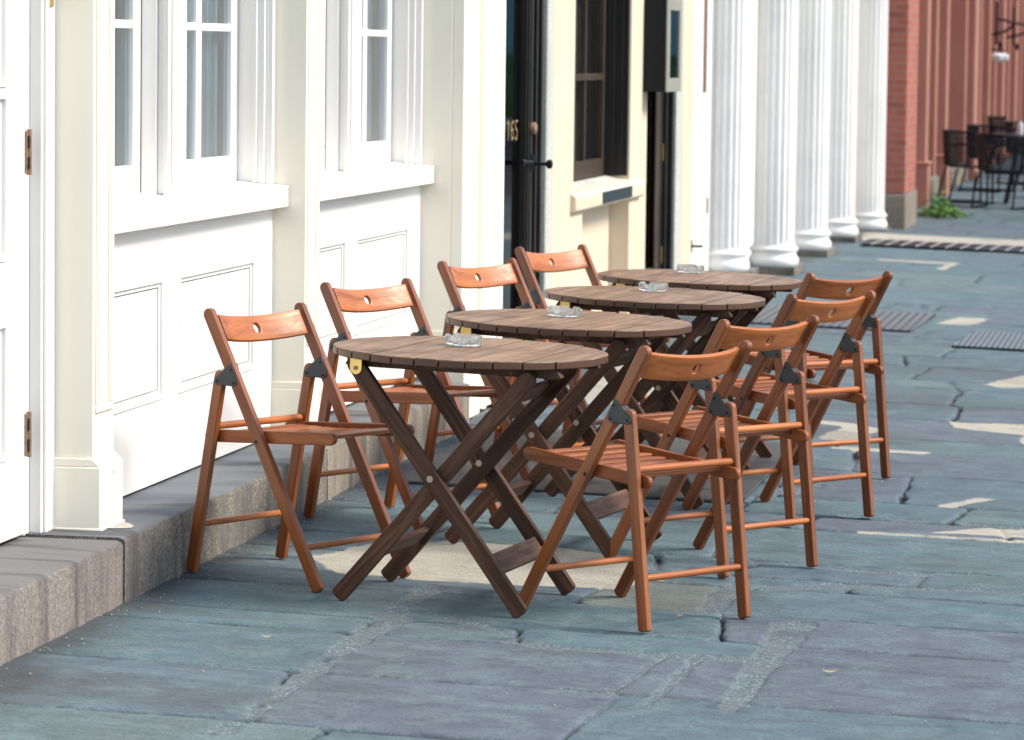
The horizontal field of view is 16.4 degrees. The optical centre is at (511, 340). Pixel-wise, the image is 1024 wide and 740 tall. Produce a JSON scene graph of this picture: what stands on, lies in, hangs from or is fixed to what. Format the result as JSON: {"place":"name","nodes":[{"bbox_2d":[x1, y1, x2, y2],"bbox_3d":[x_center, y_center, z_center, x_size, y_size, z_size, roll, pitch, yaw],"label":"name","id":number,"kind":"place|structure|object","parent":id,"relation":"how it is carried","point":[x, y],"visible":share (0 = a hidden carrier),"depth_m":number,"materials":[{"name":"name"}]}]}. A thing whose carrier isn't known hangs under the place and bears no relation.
{"place":"outdoors","nodes":[
{"label":"outdoors","id":0,"kind":"place"},
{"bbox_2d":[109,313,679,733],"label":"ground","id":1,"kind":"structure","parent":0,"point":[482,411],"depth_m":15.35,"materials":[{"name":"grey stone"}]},
{"bbox_2d":[0,537,122,665],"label":"granite step","id":2,"kind":"object","parent":1,"relation":"on","point":[51,589],"visible":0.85,"depth_m":9.22,"materials":[{"name":"grey stone"}]},
{"bbox_2d":[17,444,326,602],"bbox_3d":[-1.227,0.611,10.924,0.794,0.354,2.348,2,5,11],"label":"granite step","id":3,"kind":"object","parent":1,"relation":"on","point":[154,540],"visible":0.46,"depth_m":10.59,"materials":[{"name":"grey stone"}]},
{"bbox_2d":[0,0,505,542],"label":"shopfront building","id":4,"kind":"structure","parent":1,"relation":"on","point":[170,170],"depth_m":11.39,"materials":[{"name":"beige paint"}]},
{"bbox_2d":[0,0,31,542],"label":"door","id":5,"kind":"structure","parent":4,"relation":"in","point":[15,142],"depth_m":9.55,"materials":[{"name":"white paint"}]},
{"bbox_2d":[114,0,140,195],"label":"window","id":6,"kind":"structure","parent":4,"relation":"in","point":[127,12],"depth_m":10.91,"materials":[{"name":"white paint"}]},
{"bbox_2d":[140,0,237,190],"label":"window","id":7,"kind":"structure","parent":4,"relation":"in","point":[203,165],"depth_m":11.90,"materials":[{"name":"white paint"}]},
{"bbox_2d":[320,0,325,169],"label":"window","id":8,"kind":"structure","parent":4,"relation":"in","point":[323,2],"depth_m":13.28,"materials":[{"name":"white paint"}]},
{"bbox_2d":[324,0,391,164],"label":"window","id":9,"kind":"structure","parent":4,"relation":"in","point":[373,151],"depth_m":14.34,"materials":[{"name":"white paint"}]},
{"bbox_2d":[279,382,469,499],"bbox_3d":[-0.783,0.428,13.266,0.792,0.355,2.408,2,5,11],"label":"granite step","id":10,"kind":"object","parent":1,"relation":"on","point":[339,456],"visible":0.18,"depth_m":12.77,"materials":[{"name":"grey stone"}]},
{"bbox_2d":[486,0,712,407],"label":"cream building","id":11,"kind":"structure","parent":1,"relation":"on","point":[606,160],"depth_m":19.08,"materials":[{"name":"paint"}]},
{"bbox_2d":[502,0,552,338],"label":"door","id":12,"kind":"structure","parent":11,"relation":"in","point":[520,128],"depth_m":16.35,"materials":[{"name":"paint"}]},
{"bbox_2d":[573,0,605,180],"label":"window","id":13,"kind":"structure","parent":11,"relation":"in","point":[583,168],"depth_m":18.90,"materials":[{"name":"brown paint"}]},
{"bbox_2d":[645,92,663,314],"bbox_3d":[0.778,-1.246,20.279,0.064,2.200,1.110,2,5,11],"label":"door","id":14,"kind":"structure","parent":11,"relation":"in","point":[653,148],"depth_m":20.53,"materials":[{"name":"brown paint"}]},
{"bbox_2d":[643,0,682,91],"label":"menu box","id":15,"kind":"object","parent":11,"relation":"attached to","point":[662,61],"visible":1,"depth_m":19.50,"materials":[{"name":"black metal"}]},
{"bbox_2d":[690,0,712,270],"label":"door","id":16,"kind":"structure","parent":11,"relation":"in","point":[701,128],"depth_m":21.91,"materials":[{"name":"white paint"}]},
{"bbox_2d":[708,0,891,275],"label":"white colonnade building","id":17,"kind":"structure","parent":1,"relation":"on","point":[798,124],"depth_m":25.95,"materials":[{"name":"paint"}]},
{"bbox_2d":[709,0,715,249],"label":"door","id":18,"kind":"structure","parent":17,"relation":"in","point":[714,1],"depth_m":23.52,"materials":[{"name":"white paint"}]},
{"bbox_2d":[884,0,918,228],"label":"brick building","id":19,"kind":"structure","parent":1,"relation":"on","point":[900,205],"depth_m":31.73,"materials":[{"name":"red brick"}]},
{"bbox_2d":[915,0,1023,206],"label":"brown building","id":20,"kind":"structure","parent":1,"relation":"on","point":[964,78],"depth_m":44.47,"materials":[{"name":"red paint"}]},
{"bbox_2d":[991,48,1003,61],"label":"wall lamp","id":21,"kind":"object","parent":20,"relation":"attached to","point":[997,57],"visible":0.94,"depth_m":48.91,"materials":[{"name":"white glass"}]},
{"bbox_2d":[991,1,1012,48],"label":"lamp bracket","id":22,"kind":"object","parent":20,"relation":"attached to","point":[1000,43],"visible":0.83,"depth_m":49.40,"materials":[{"name":"black metal"}]},
{"bbox_2d":[995,48,1008,61],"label":"wall lamp","id":23,"kind":"object","parent":20,"relation":"attached to","point":[1005,57],"visible":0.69,"depth_m":50.38,"materials":[{"name":"white glass"}]},
{"bbox_2d":[1006,7,1023,49],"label":"lamp bracket","id":24,"kind":"object","parent":20,"relation":"attached to","point":[1016,35],"visible":0.88,"depth_m":54.30,"materials":[{"name":"black metal"}]},
{"bbox_2d":[1,439,992,725],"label":"grit","id":25,"kind":"object","parent":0,"point":[319,533],"visible":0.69,"depth_m":10.09,"materials":[{"name":"concrete"}]},
{"bbox_2d":[0,156,1023,739],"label":"pavement","id":26,"kind":"structure","parent":0,"point":[900,614],"depth_m":9.74,"materials":[{"name":"stone"}]},
{"bbox_2d":[186,302,414,592],"bbox_3d":[-0.600,0.298,10.272,0.509,0.774,0.443,6,6,35],"label":"folding chair","id":27,"kind":"object","parent":26,"relation":"on","point":[299,431],"visible":0.95,"depth_m":10.25,"materials":[{"name":"brown wood"}]},
{"bbox_2d":[303,278,499,529],"bbox_3d":[-0.331,0.203,11.496,0.509,0.774,0.443,6,6,37],"label":"folding chair","id":28,"kind":"object","parent":26,"relation":"on","point":[405,392],"visible":0.71,"depth_m":11.49,"materials":[{"name":"brown wood"}]},
{"bbox_2d":[332,336,607,617],"bbox_3d":[-0.129,0.373,9.985,0.760,0.707,0.772,4,5,17],"label":"folding table","id":29,"kind":"object","parent":26,"relation":"on","point":[527,363],"visible":0.98,"depth_m":9.82,"materials":[{"name":"brown wood"}]},
{"bbox_2d":[445,333,481,346],"bbox_3d":[-0.137,-0.002,10.030,0.107,0.031,0.107,3,5,11],"label":"ashtray","id":30,"kind":"object","parent":29,"relation":"on","point":[463,340],"visible":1,"depth_m":9.99,"materials":[{"name":"clear glass"}]},
{"bbox_2d":[444,309,691,557],"bbox_3d":[0.165,0.283,11.159,0.760,0.707,0.772,4,5,19],"label":"folding table","id":31,"kind":"object","parent":26,"relation":"on","point":[618,332],"visible":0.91,"depth_m":10.98,"materials":[{"name":"brown wood"}]},
{"bbox_2d":[547,305,580,317],"bbox_3d":[0.164,-0.092,11.222,0.107,0.031,0.107,-2,6,-41],"label":"ashtray","id":32,"kind":"object","parent":31,"relation":"on","point":[562,311],"visible":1,"depth_m":11.18,"materials":[{"name":"clear glass"}]},
{"bbox_2d":[404,430,780,502],"bbox_3d":[0.352,0.453,13.301,1.250,0.043,1.880,2,5,11],"label":"cellar plate","id":33,"kind":"object","parent":26,"relation":"on","point":[602,486],"visible":0.04,"depth_m":12.85,"materials":[{"name":"grey metal"}]},
{"bbox_2d":[424,258,584,479],"bbox_3d":[0.019,0.106,12.787,0.509,0.774,0.443,6,6,36],"label":"folding chair","id":34,"kind":"object","parent":33,"relation":"on","point":[455,278],"visible":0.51,"depth_m":12.80,"materials":[{"name":"brown wood"}]},
{"bbox_2d":[508,244,669,436],"bbox_3d":[0.298,0.027,13.831,0.509,0.774,0.443,6,6,36],"label":"folding chair","id":35,"kind":"object","parent":33,"relation":"on","point":[577,259],"visible":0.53,"depth_m":13.88,"materials":[{"name":"brown wood"}]},
{"bbox_2d":[544,286,764,508],"bbox_3d":[0.484,0.190,12.398,0.760,0.707,0.772,4,5,17],"label":"folding table","id":36,"kind":"object","parent":33,"relation":"on","point":[704,306],"visible":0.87,"depth_m":12.19,"materials":[{"name":"brown wood"}]},
{"bbox_2d":[639,281,668,291],"bbox_3d":[0.500,-0.191,12.518,0.107,0.031,0.107,2,5,-3],"label":"ashtray","id":37,"kind":"object","parent":36,"relation":"on","point":[651,286],"visible":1,"depth_m":12.48,"materials":[{"name":"clear glass"}]},
{"bbox_2d":[598,269,801,469],"bbox_3d":[0.696,0.109,13.434,0.760,0.707,0.772,3,5,14],"label":"folding table","id":38,"kind":"object","parent":33,"relation":"on","point":[767,287],"visible":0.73,"depth_m":13.27,"materials":[{"name":"brown wood"}]},
{"bbox_2d":[677,264,704,273],"bbox_3d":[0.684,-0.275,13.590,0.107,0.031,0.107,6,6,36],"label":"ashtray","id":39,"kind":"object","parent":38,"relation":"on","point":[689,268],"visible":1,"depth_m":13.55,"materials":[{"name":"clear glass"}]},
{"bbox_2d":[519,340,751,632],"bbox_3d":[0.344,0.374,9.808,0.509,0.774,0.443,7,7,44],"label":"folding chair","id":40,"kind":"object","parent":26,"relation":"on","point":[632,463],"visible":0.98,"depth_m":9.74,"materials":[{"name":"brown wood"}]},
{"bbox_2d":[610,315,819,577],"bbox_3d":[0.619,0.297,10.830,0.509,0.774,0.443,7,7,44],"label":"folding chair","id":41,"kind":"object","parent":26,"relation":"on","point":[681,421],"visible":0.83,"depth_m":10.80,"materials":[{"name":"brown wood"}]},
{"bbox_2d":[682,290,875,525],"bbox_3d":[0.914,0.204,12.042,0.509,0.774,0.443,7,7,44],"label":"folding chair","id":42,"kind":"object","parent":26,"relation":"on","point":[755,384],"visible":0.82,"depth_m":12.01,"materials":[{"name":"brown wood"}]},
{"bbox_2d":[721,271,892,483],"bbox_3d":[1.090,0.115,13.171,0.443,0.774,0.509,-2,7,-42],"label":"folding chair","id":43,"kind":"object","parent":26,"relation":"on","point":[811,363],"visible":0.6,"depth_m":13.14,"materials":[{"name":"brown wood"}]},
{"bbox_2d":[751,305,935,331],"bbox_3d":[1.940,-0.133,20.866,1.010,0.036,1.380,2,5,11],"label":"pavement grate","id":44,"kind":"object","parent":26,"relation":"on","point":[901,321],"visible":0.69,"depth_m":20.73,"materials":[{"name":"grey metal"}]},
{"bbox_2d":[860,239,1023,251],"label":"drain channel","id":45,"kind":"object","parent":26,"relation":"on","point":[946,245],"visible":1,"depth_m":28.98,"materials":[{"name":"black metal"}]},
{"bbox_2d":[916,190,977,218],"bbox_3d":[4.159,-1.331,34.607,0.786,0.247,2.072,2,5,11],"label":"weed clump","id":46,"kind":"object","parent":26,"relation":"on","point":[945,210],"visible":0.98,"depth_m":34.44,"materials":[{"name":"green plant"}]},
{"bbox_2d":[934,129,994,203],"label":"chair","id":47,"kind":"object","parent":26,"relation":"on","point":[947,147],"visible":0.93,"depth_m":37.73,"materials":[{"name":"black metal"}]},
{"bbox_2d":[958,124,1014,192],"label":"chair","id":48,"kind":"object","parent":26,"relation":"on","point":[974,128],"visible":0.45,"depth_m":41.20,"materials":[{"name":"black metal"}]},
{"bbox_2d":[952,331,1023,349],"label":"pavement grate","id":49,"kind":"object","parent":26,"relation":"on","point":[996,340],"visible":1,"depth_m":19.57,"materials":[{"name":"grey metal"}]},
{"bbox_2d":[970,133,1023,209],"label":"chair","id":50,"kind":"object","parent":26,"relation":"on","point":[981,149],"visible":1,"depth_m":36.62,"materials":[{"name":"black metal"}]},
{"bbox_2d":[984,116,1023,175],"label":"chair","id":51,"kind":"object","parent":26,"relation":"on","point":[1000,122],"visible":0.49,"depth_m":47.34,"materials":[{"name":"black metal"}]},
{"bbox_2d":[992,133,1023,203],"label":"cafe table","id":52,"kind":"object","parent":26,"relation":"on","point":[1008,188],"visible":0.41,"depth_m":37.94,"materials":[{"name":"black metal"}]},
{"bbox_2d":[1017,121,1023,134],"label":"salt shaker","id":53,"kind":"object","parent":52,"relation":"on","point":[1020,129],"visible":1,"depth_m":37.97,"materials":[{"name":"white glass"}]},
{"bbox_2d":[996,121,1023,184],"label":"chair","id":54,"kind":"object","parent":26,"relation":"on","point":[1009,125],"visible":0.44,"depth_m":43.99,"materials":[{"name":"black metal"}]}
]}

